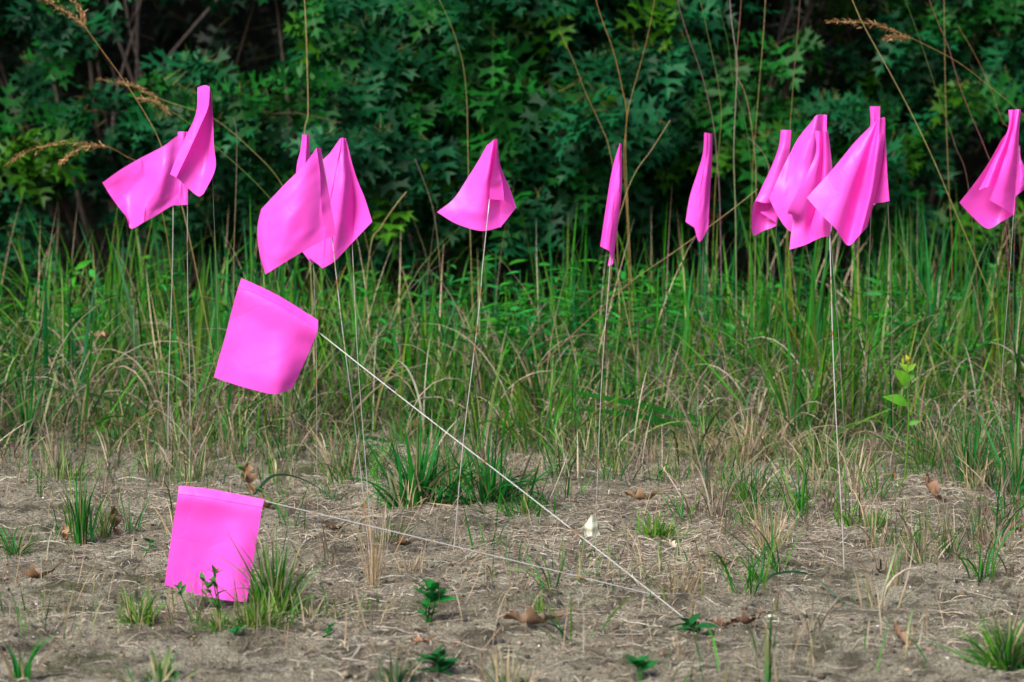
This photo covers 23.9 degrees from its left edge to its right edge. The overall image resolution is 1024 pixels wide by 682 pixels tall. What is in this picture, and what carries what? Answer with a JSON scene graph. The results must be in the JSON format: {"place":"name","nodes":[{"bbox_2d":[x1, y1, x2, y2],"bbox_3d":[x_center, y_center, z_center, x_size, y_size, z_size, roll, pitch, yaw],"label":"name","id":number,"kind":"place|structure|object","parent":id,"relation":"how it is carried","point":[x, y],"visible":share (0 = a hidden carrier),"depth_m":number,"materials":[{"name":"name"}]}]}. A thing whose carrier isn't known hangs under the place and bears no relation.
{"place":"outdoors","nodes":[
{"label":"outdoors","id":0,"kind":"place"},
{"bbox_2d":[0,0,1023,681],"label":"ground","id":1,"kind":"structure","parent":0,"point":[210,648],"depth_m":3.08,"materials":[{"name":"soil"}]},
{"bbox_2d":[0,634,55,681],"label":"grass tuft","id":2,"kind":"object","parent":1,"relation":"on","point":[19,671],"visible":0.97,"depth_m":2.45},
{"bbox_2d":[0,526,56,559],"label":"grass tuft","id":3,"kind":"object","parent":1,"relation":"on","point":[12,552],"visible":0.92,"depth_m":3.29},
{"bbox_2d":[18,561,64,577],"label":"fallen leaf","id":4,"kind":"object","parent":1,"relation":"on","point":[32,572],"visible":0.98,"depth_m":3.04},
{"bbox_2d":[0,343,100,447],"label":"grass tuft","id":5,"kind":"object","parent":1,"relation":"on","point":[27,415],"visible":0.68,"depth_m":4.30,"materials":[{"name":"plant"}]},
{"bbox_2d":[2,433,117,480],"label":"grass tuft","id":6,"kind":"object","parent":1,"relation":"on","point":[79,468],"visible":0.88,"depth_m":3.89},
{"bbox_2d":[32,463,113,547],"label":"grass tuft","id":7,"kind":"object","parent":1,"relation":"on","point":[80,514],"visible":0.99,"depth_m":3.35,"materials":[{"name":"plant"}]},
{"bbox_2d":[23,388,156,424],"bbox_3d":[-0.789,0.119,4.480,0.342,0.057,0.009,3,6,32],"label":"bent grass blade","id":8,"kind":"object","parent":1,"relation":"on","point":[107,398],"visible":0.69,"depth_m":4.46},
{"bbox_2d":[5,138,186,421],"bbox_3d":[-0.777,-0.101,4.507,0.340,0.563,0.032,0,5,0],"label":"grass stalk","id":9,"kind":"object","parent":1,"relation":"on","point":[95,145],"depth_m":4.49,"materials":[{"name":"plant"}]},
{"bbox_2d":[90,495,120,538],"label":"grass tuft","id":10,"kind":"object","parent":1,"relation":"on","point":[104,531],"visible":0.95,"depth_m":3.41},
{"bbox_2d":[109,505,122,538],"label":"fallen leaf","id":11,"kind":"object","parent":1,"relation":"on","point":[116,531],"visible":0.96,"depth_m":3.42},
{"bbox_2d":[57,392,183,447],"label":"grass tuft","id":12,"kind":"object","parent":1,"relation":"on","point":[118,428],"visible":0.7,"depth_m":4.32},
{"bbox_2d":[37,0,224,415],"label":"grass stalk","id":13,"kind":"object","parent":1,"relation":"on","point":[76,18],"depth_m":4.47,"materials":[{"name":"plant"}]},
{"bbox_2d":[108,478,155,533],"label":"grass tuft","id":14,"kind":"object","parent":1,"relation":"on","point":[129,523],"visible":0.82,"depth_m":3.48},
{"bbox_2d":[103,136,178,442],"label":"marking flag","id":15,"kind":"object","parent":1,"relation":"on","point":[143,189],"visible":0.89,"depth_m":3.99,"materials":[{"name":"pink plastic"}]},
{"bbox_2d":[95,583,191,628],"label":"grass tuft","id":16,"kind":"object","parent":1,"relation":"on","point":[147,617],"visible":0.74,"depth_m":2.76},
{"bbox_2d":[67,0,236,302],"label":"bare sapling","id":17,"kind":"object","parent":1,"relation":"on","point":[139,72],"visible":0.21,"depth_m":7.64,"materials":[{"name":"brown plant"}]},
{"bbox_2d":[120,643,204,681],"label":"grass tuft","id":18,"kind":"object","parent":1,"relation":"on","point":[159,671],"visible":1,"depth_m":2.45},
{"bbox_2d":[178,131,189,473],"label":"marking flag","id":19,"kind":"object","parent":1,"relation":"on","point":[183,194],"visible":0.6,"depth_m":3.79,"materials":[{"name":"pink plastic"}]},
{"bbox_2d":[148,427,229,484],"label":"grass tuft","id":20,"kind":"object","parent":1,"relation":"on","point":[189,475],"visible":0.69,"depth_m":3.88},
{"bbox_2d":[173,580,212,622],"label":"leafy sprig","id":21,"kind":"object","parent":1,"relation":"on","point":[179,586],"visible":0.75,"depth_m":2.80,"materials":[{"name":"green plant"}]},
{"bbox_2d":[170,85,220,490],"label":"marking flag","id":22,"kind":"object","parent":1,"relation":"on","point":[193,168],"visible":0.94,"depth_m":3.49,"materials":[{"name":"pink plastic"}]},
{"bbox_2d":[151,606,272,642],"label":"grass tuft","id":23,"kind":"object","parent":1,"relation":"on","point":[213,621],"visible":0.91,"depth_m":2.71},
{"bbox_2d":[0,0,424,323],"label":"oak shrub","id":24,"kind":"object","parent":1,"relation":"on","point":[32,176],"visible":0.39,"depth_m":6.45,"materials":[{"name":"green plant"}]},
{"bbox_2d":[199,565,226,617],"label":"leafy sprig","id":25,"kind":"object","parent":1,"relation":"on","point":[215,571],"visible":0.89,"depth_m":2.76,"materials":[{"name":"green plant"}]},
{"bbox_2d":[97,76,332,380],"bbox_3d":[-0.584,-0.185,4.804,0.479,0.681,0.027,0,5,0],"label":"grass stalk","id":26,"kind":"object","parent":1,"relation":"on","point":[146,99],"depth_m":4.78,"materials":[{"name":"plant"}]},
{"bbox_2d":[188,582,310,629],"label":"grass tuft","id":27,"kind":"object","parent":1,"relation":"on","point":[251,618],"visible":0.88,"depth_m":2.72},
{"bbox_2d":[243,462,257,493],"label":"fallen leaf","id":28,"kind":"object","parent":1,"relation":"on","point":[248,475],"visible":0.92,"depth_m":3.78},
{"bbox_2d":[211,518,324,615],"bbox_3d":[-0.276,0.271,2.838,0.142,0.124,0.133,-4,6,-36],"label":"grass tuft","id":29,"kind":"object","parent":1,"relation":"on","point":[273,576],"visible":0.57,"depth_m":2.83,"materials":[{"name":"plant"}]},
{"bbox_2d":[253,474,344,508],"bbox_3d":[-0.322,0.224,3.631,0.006,0.044,0.246,-4,6,-40],"label":"bent grass blade","id":30,"kind":"object","parent":1,"relation":"on","point":[265,481],"visible":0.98,"depth_m":3.66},
{"bbox_2d":[296,134,318,536],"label":"marking flag","id":31,"kind":"object","parent":1,"relation":"on","point":[304,156],"visible":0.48,"depth_m":3.48,"materials":[{"name":"pink plastic"}]},
{"bbox_2d":[304,0,317,407],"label":"grass stalk","id":32,"kind":"object","parent":1,"relation":"on","point":[304,134],"depth_m":4.68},
{"bbox_2d":[257,148,371,574],"bbox_3d":[-0.251,0.033,3.065,0.150,0.554,0.034,1,5,6],"label":"marking flag","id":33,"kind":"object","parent":1,"relation":"on","point":[296,217],"visible":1,"depth_m":3.04,"materials":[{"name":"pink plastic"}]},
{"bbox_2d":[281,587,353,622],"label":"grass tuft","id":34,"kind":"object","parent":1,"relation":"on","point":[311,611],"visible":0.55,"depth_m":2.77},
{"bbox_2d":[303,138,371,531],"bbox_3d":[-0.235,0.009,3.260,0.091,0.563,0.032,-1,5,-15],"label":"marking flag","id":35,"kind":"object","parent":1,"relation":"on","point":[352,219],"visible":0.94,"depth_m":3.25,"materials":[{"name":"pink plastic"}]},
{"bbox_2d":[312,420,403,469],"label":"grass tuft","id":36,"kind":"object","parent":1,"relation":"on","point":[361,452],"visible":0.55,"depth_m":4.11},
{"bbox_2d":[346,508,424,542],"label":"grass tuft","id":37,"kind":"object","parent":1,"relation":"on","point":[391,534],"visible":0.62,"depth_m":3.30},
{"bbox_2d":[346,489,425,586],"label":"grass tuft","id":38,"kind":"object","parent":1,"relation":"on","point":[374,562],"visible":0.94,"depth_m":2.99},
{"bbox_2d":[361,644,433,681],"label":"grass tuft","id":39,"kind":"object","parent":1,"relation":"on","point":[395,674],"visible":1,"depth_m":2.44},
{"bbox_2d":[165,486,653,601],"bbox_3d":[-0.085,0.247,2.880,0.656,0.153,0.011,0,5,-1],"label":"marking flag","id":40,"kind":"object","parent":1,"relation":"on","point":[204,518],"visible":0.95,"depth_m":2.87,"materials":[{"name":"pink plastic"}]},
{"bbox_2d":[381,539,445,572],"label":"grass tuft","id":41,"kind":"object","parent":1,"relation":"on","point":[410,567],"visible":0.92,"depth_m":3.08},
{"bbox_2d":[350,414,495,509],"bbox_3d":[-0.130,0.177,3.601,0.236,0.164,0.207,1,5,9],"label":"grass tuft","id":42,"kind":"object","parent":1,"relation":"on","point":[395,486],"visible":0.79,"depth_m":3.59,"materials":[{"name":"plant"}]},
{"bbox_2d":[412,575,456,622],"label":"broadleaf weed","id":43,"kind":"object","parent":1,"relation":"on","point":[433,596],"visible":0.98,"depth_m":2.74,"materials":[{"name":"green plant"}]},
{"bbox_2d":[414,644,458,675],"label":"broadleaf weed","id":44,"kind":"object","parent":1,"relation":"on","point":[442,664],"visible":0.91,"depth_m":2.49,"materials":[{"name":"green plant"}]},
{"bbox_2d":[372,436,525,494],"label":"grass tuft","id":45,"kind":"object","parent":1,"relation":"on","point":[449,482],"visible":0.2,"depth_m":3.78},
{"bbox_2d":[214,278,683,617],"bbox_3d":[-0.067,0.128,2.883,0.610,0.398,0.038,2,5,17],"label":"marking flag","id":46,"kind":"object","parent":1,"relation":"on","point":[270,336],"visible":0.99,"depth_m":2.94,"materials":[{"name":"pink plastic"}]},
{"bbox_2d":[113,0,790,333],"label":"oak shrub","id":47,"kind":"object","parent":1,"relation":"on","point":[364,61],"visible":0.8,"depth_m":6.06,"materials":[{"name":"green plant"}]},
{"bbox_2d":[439,0,475,404],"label":"grass stalk","id":48,"kind":"object","parent":1,"relation":"on","point":[468,161],"depth_m":4.88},
{"bbox_2d":[438,139,515,554],"bbox_3d":[-0.042,0.014,3.157,0.105,0.554,0.039,-1,5,-15],"label":"marking flag","id":49,"kind":"object","parent":1,"relation":"on","point":[483,200],"visible":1,"depth_m":3.14,"materials":[{"name":"pink plastic"}]},
{"bbox_2d":[409,432,571,517],"bbox_3d":[-0.039,0.189,3.616,0.239,0.125,0.246,4,6,38],"label":"grass tuft","id":50,"kind":"object","parent":1,"relation":"on","point":[485,487],"visible":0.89,"depth_m":3.57,"materials":[{"name":"plant"}]},
{"bbox_2d":[466,644,549,681],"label":"grass tuft","id":51,"kind":"object","parent":1,"relation":"on","point":[506,677],"visible":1,"depth_m":2.47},
{"bbox_2d":[0,183,1023,464],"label":"green grass","id":52,"kind":"structure","parent":1,"relation":"on","point":[814,321],"depth_m":4.78,"materials":[{"name":"plant"}]},
{"bbox_2d":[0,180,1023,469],"bbox_3d":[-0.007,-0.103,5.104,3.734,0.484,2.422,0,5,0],"label":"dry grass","id":53,"kind":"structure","parent":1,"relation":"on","point":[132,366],"depth_m":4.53,"materials":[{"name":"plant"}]},
{"bbox_2d":[0,317,1023,462],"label":"grass","id":54,"kind":"structure","parent":1,"relation":"on","point":[571,405],"depth_m":4.35,"materials":[{"name":"plant"}]},
{"bbox_2d":[0,0,1023,294],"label":"woodland","id":55,"kind":"object","parent":1,"relation":"on","point":[164,30],"visible":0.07,"depth_m":8.64,"materials":[{"name":"green plant"}]},
{"bbox_2d":[0,424,1023,681],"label":"grit","id":56,"kind":"object","parent":1,"relation":"on","point":[760,610],"visible":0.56,"depth_m":2.88,"materials":[{"name":"brown stone"}]},
{"bbox_2d":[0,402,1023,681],"bbox_3d":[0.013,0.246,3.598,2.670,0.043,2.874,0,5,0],"label":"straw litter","id":57,"kind":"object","parent":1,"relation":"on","point":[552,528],"visible":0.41,"depth_m":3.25,"materials":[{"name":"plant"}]},
{"bbox_2d":[0,247,1023,413],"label":"leafy weeds","id":58,"kind":"object","parent":1,"relation":"on","point":[521,314],"visible":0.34,"depth_m":4.97,"materials":[{"name":"green plant"}]},
{"bbox_2d":[468,489,561,518],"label":"grass tuft","id":59,"kind":"object","parent":1,"relation":"on","point":[524,503],"visible":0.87,"depth_m":3.52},
{"bbox_2d":[502,606,580,623],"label":"fallen leaf","id":60,"kind":"object","parent":1,"relation":"on","point":[533,616],"visible":0.95,"depth_m":2.69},
{"bbox_2d":[583,515,599,537],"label":"pale leaf","id":61,"kind":"object","parent":1,"relation":"on","point":[590,526],"visible":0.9,"depth_m":3.28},
{"bbox_2d":[595,143,621,517],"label":"marking flag","id":62,"kind":"object","parent":1,"relation":"on","point":[609,230],"visible":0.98,"depth_m":3.24,"materials":[{"name":"pink plastic"}]},
{"bbox_2d":[596,0,631,397],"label":"grass stalk","id":63,"kind":"object","parent":1,"relation":"on","point":[624,169],"depth_m":4.79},
{"bbox_2d":[494,189,757,403],"bbox_3d":[0.205,-0.077,4.491,0.498,0.412,0.005,1,5,7],"label":"grass stalk","id":64,"kind":"object","parent":1,"relation":"on","point":[619,291],"depth_m":4.49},
{"bbox_2d":[625,0,654,364],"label":"grass stalk","id":65,"kind":"object","parent":1,"relation":"on","point":[626,172],"depth_m":4.83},
{"bbox_2d":[622,654,658,680],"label":"broadleaf weed","id":66,"kind":"object","parent":1,"relation":"on","point":[638,662],"visible":1,"depth_m":2.49,"materials":[{"name":"green plant"}]},
{"bbox_2d":[556,388,733,424],"bbox_3d":[0.234,0.118,4.346,0.331,0.060,0.027,1,5,11],"label":"bent grass blade","id":67,"kind":"object","parent":1,"relation":"on","point":[643,405],"visible":0.77,"depth_m":4.33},
{"bbox_2d":[624,487,669,499],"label":"fallen leaf","id":68,"kind":"object","parent":1,"relation":"on","point":[640,493],"visible":0.94,"depth_m":3.69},
{"bbox_2d":[568,408,738,431],"bbox_3d":[0.245,0.142,4.308,0.317,0.040,0.026,1,5,9],"label":"bent grass blade","id":69,"kind":"object","parent":1,"relation":"on","point":[653,419],"visible":0.66,"depth_m":4.30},
{"bbox_2d":[608,506,700,542],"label":"grass tuft","id":70,"kind":"object","parent":1,"relation":"on","point":[658,530],"visible":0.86,"depth_m":3.33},
{"bbox_2d":[644,563,713,595],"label":"grass tuft","id":71,"kind":"object","parent":1,"relation":"on","point":[690,583],"visible":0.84,"depth_m":2.93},
{"bbox_2d":[626,412,735,459],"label":"grass tuft","id":72,"kind":"object","parent":1,"relation":"on","point":[687,448],"visible":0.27,"depth_m":4.17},
{"bbox_2d":[441,0,926,318],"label":"oak shrub","id":73,"kind":"object","parent":1,"relation":"on","point":[839,110],"visible":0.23,"depth_m":6.48,"materials":[{"name":"green plant"}]},
{"bbox_2d":[669,613,720,636],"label":"broadleaf weed","id":74,"kind":"object","parent":1,"relation":"on","point":[688,621],"visible":0.91,"depth_m":2.69,"materials":[{"name":"green plant"}]},
{"bbox_2d":[683,419,709,500],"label":"grass tuft","id":75,"kind":"object","parent":1,"relation":"on","point":[704,477],"visible":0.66,"depth_m":3.65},
{"bbox_2d":[686,132,711,442],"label":"marking flag","id":76,"kind":"object","parent":1,"relation":"on","point":[697,217],"visible":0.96,"depth_m":4.04,"materials":[{"name":"pink plastic"}]},
{"bbox_2d":[677,0,722,395],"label":"grass stalk","id":77,"kind":"object","parent":1,"relation":"on","point":[718,178],"depth_m":4.74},
{"bbox_2d":[700,0,721,348],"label":"grass stalk","id":78,"kind":"object","parent":1,"relation":"on","point":[718,154],"depth_m":4.88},
{"bbox_2d":[669,449,789,500],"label":"grass tuft","id":79,"kind":"object","parent":1,"relation":"on","point":[765,493],"visible":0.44,"depth_m":3.68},
{"bbox_2d":[729,0,737,389],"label":"grass stalk","id":80,"kind":"object","parent":1,"relation":"on","point":[734,174],"depth_m":4.69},
{"bbox_2d":[719,9,759,384],"bbox_3d":[0.453,-0.243,4.797,0.091,0.823,0.002,0,5,0],"label":"grass stalk","id":81,"kind":"object","parent":1,"relation":"on","point":[752,190],"depth_m":4.79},
{"bbox_2d":[735,0,756,328],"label":"grass stalk","id":82,"kind":"object","parent":1,"relation":"on","point":[753,145],"depth_m":4.74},
{"bbox_2d":[730,611,765,623],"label":"fallen leaf","id":83,"kind":"object","parent":1,"relation":"on","point":[745,618],"visible":0.98,"depth_m":2.72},
{"bbox_2d":[696,401,805,467],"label":"grass tuft","id":84,"kind":"object","parent":1,"relation":"on","point":[754,453],"visible":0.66,"depth_m":4.09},
{"bbox_2d":[746,0,765,353],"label":"grass stalk","id":85,"kind":"object","parent":1,"relation":"on","point":[752,169],"depth_m":4.84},
{"bbox_2d":[735,488,806,554],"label":"grass tuft","id":86,"kind":"object","parent":1,"relation":"on","point":[763,533],"visible":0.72,"depth_m":3.22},
{"bbox_2d":[752,130,790,423],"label":"marking flag","id":87,"kind":"object","parent":1,"relation":"on","point":[764,216],"visible":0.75,"depth_m":3.98,"materials":[{"name":"pink plastic"}]},
{"bbox_2d":[765,607,779,681],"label":"grass tuft","id":88,"kind":"object","parent":1,"relation":"on","point":[768,665],"visible":1,"depth_m":2.41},
{"bbox_2d":[783,3,799,358],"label":"grass stalk","id":89,"kind":"object","parent":1,"relation":"on","point":[790,127],"depth_m":4.68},
{"bbox_2d":[731,0,880,303],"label":"bare sapling","id":90,"kind":"object","parent":1,"relation":"on","point":[809,58],"visible":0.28,"depth_m":7.83,"materials":[{"name":"brown plant"}]},
{"bbox_2d":[769,114,848,501],"bbox_3d":[0.441,-0.029,3.501,0.131,0.597,0.048,3,6,27],"label":"marking flag","id":91,"kind":"object","parent":1,"relation":"on","point":[796,166],"visible":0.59,"depth_m":3.48,"materials":[{"name":"pink plastic"}]},
{"bbox_2d":[740,409,888,472],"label":"grass tuft","id":92,"kind":"object","parent":1,"relation":"on","point":[817,453],"visible":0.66,"depth_m":4.01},
{"bbox_2d":[788,131,844,569],"bbox_3d":[0.396,0.019,3.125,0.080,0.579,0.038,1,5,15],"label":"marking flag","id":93,"kind":"object","parent":1,"relation":"on","point":[810,223],"visible":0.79,"depth_m":3.11,"materials":[{"name":"pink plastic"}]},
{"bbox_2d":[627,0,1023,286],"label":"oak shrub","id":94,"kind":"object","parent":1,"relation":"on","point":[1008,15],"visible":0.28,"depth_m":6.88,"materials":[{"name":"green plant"}]},
{"bbox_2d":[807,117,898,572],"bbox_3d":[0.438,0.019,3.029,0.134,0.597,0.045,-2,5,-17],"label":"marking flag","id":95,"kind":"object","parent":1,"relation":"on","point":[848,192],"visible":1,"depth_m":3.01,"materials":[{"name":"pink plastic"}]},
{"bbox_2d":[858,106,879,476],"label":"marking flag","id":96,"kind":"object","parent":1,"relation":"on","point":[875,113],"visible":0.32,"depth_m":3.88,"materials":[{"name":"pink plastic"}]},
{"bbox_2d":[856,502,893,529],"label":"grass tuft","id":97,"kind":"object","parent":1,"relation":"on","point":[882,520],"visible":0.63,"depth_m":3.42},
{"bbox_2d":[879,536,908,586],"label":"grass tuft","id":98,"kind":"object","parent":1,"relation":"on","point":[895,581],"visible":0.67,"depth_m":3.04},
{"bbox_2d":[882,354,920,476],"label":"plant","id":99,"kind":"object","parent":1,"relation":"on","point":[904,378],"visible":0.98,"depth_m":3.87,"materials":[{"name":"green plant"}]},
{"bbox_2d":[893,621,912,644],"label":"fallen leaf","id":100,"kind":"object","parent":1,"relation":"on","point":[897,628],"visible":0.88,"depth_m":2.62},
{"bbox_2d":[824,16,1023,115],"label":"grass stalk","id":101,"kind":"object","parent":1,"relation":"on","point":[899,38],"depth_m":4.47,"materials":[{"name":"plant"}]},
{"bbox_2d":[852,0,1004,424],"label":"grass stalk","id":102,"kind":"object","parent":1,"relation":"on","point":[950,200],"depth_m":4.39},
{"bbox_2d":[875,404,994,467],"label":"grass tuft","id":103,"kind":"object","parent":1,"relation":"on","point":[929,446],"visible":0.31,"depth_m":4.11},
{"bbox_2d":[905,0,983,389],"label":"grass stalk","id":104,"kind":"object","parent":1,"relation":"on","point":[968,189],"depth_m":4.59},
{"bbox_2d":[898,493,991,557],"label":"grass tuft","id":105,"kind":"object","parent":1,"relation":"on","point":[945,540],"visible":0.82,"depth_m":3.20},
{"bbox_2d":[925,471,965,500],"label":"fallen leaf","id":106,"kind":"object","parent":1,"relation":"on","point":[932,486],"visible":0.93,"depth_m":3.60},
{"bbox_2d":[929,0,1013,396],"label":"grass stalk","id":107,"kind":"object","parent":1,"relation":"on","point":[989,159],"depth_m":4.54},
{"bbox_2d":[919,602,1023,677],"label":"grass tuft","id":108,"kind":"object","parent":1,"relation":"on","point":[1003,654],"visible":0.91,"depth_m":2.49,"materials":[{"name":"plant"}]},
{"bbox_2d":[923,389,1021,488],"bbox_3d":[0.737,0.158,3.829,0.159,0.167,0.210,0,5,0],"label":"grass tuft","id":109,"kind":"object","parent":1,"relation":"on","point":[978,450],"visible":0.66,"depth_m":3.82,"materials":[{"name":"plant"}]},
{"bbox_2d":[955,509,1023,554],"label":"grass tuft","id":110,"kind":"object","parent":1,"relation":"on","point":[1009,546],"visible":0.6,"depth_m":3.29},
{"bbox_2d":[959,109,1020,472],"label":"marking flag","id":111,"kind":"object","parent":1,"relation":"on","point":[987,201],"visible":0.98,"depth_m":3.59,"materials":[{"name":"pink plastic"}]},
{"bbox_2d":[960,397,1023,494],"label":"grass tuft","id":112,"kind":"object","parent":1,"relation":"on","point":[1014,451],"visible":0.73,"depth_m":3.73,"materials":[{"name":"plant"}]},
{"bbox_2d":[1012,146,1023,413],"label":"marking flag","id":113,"kind":"object","parent":1,"relation":"on","point":[1020,181],"visible":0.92,"depth_m":4.18,"materials":[{"name":"pink plastic"}]},
{"bbox_2d":[0,370,1023,681],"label":"scattered grass","id":114,"kind":"structure","parent":0,"point":[832,488],"depth_m":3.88,"materials":[{"name":"plant"}]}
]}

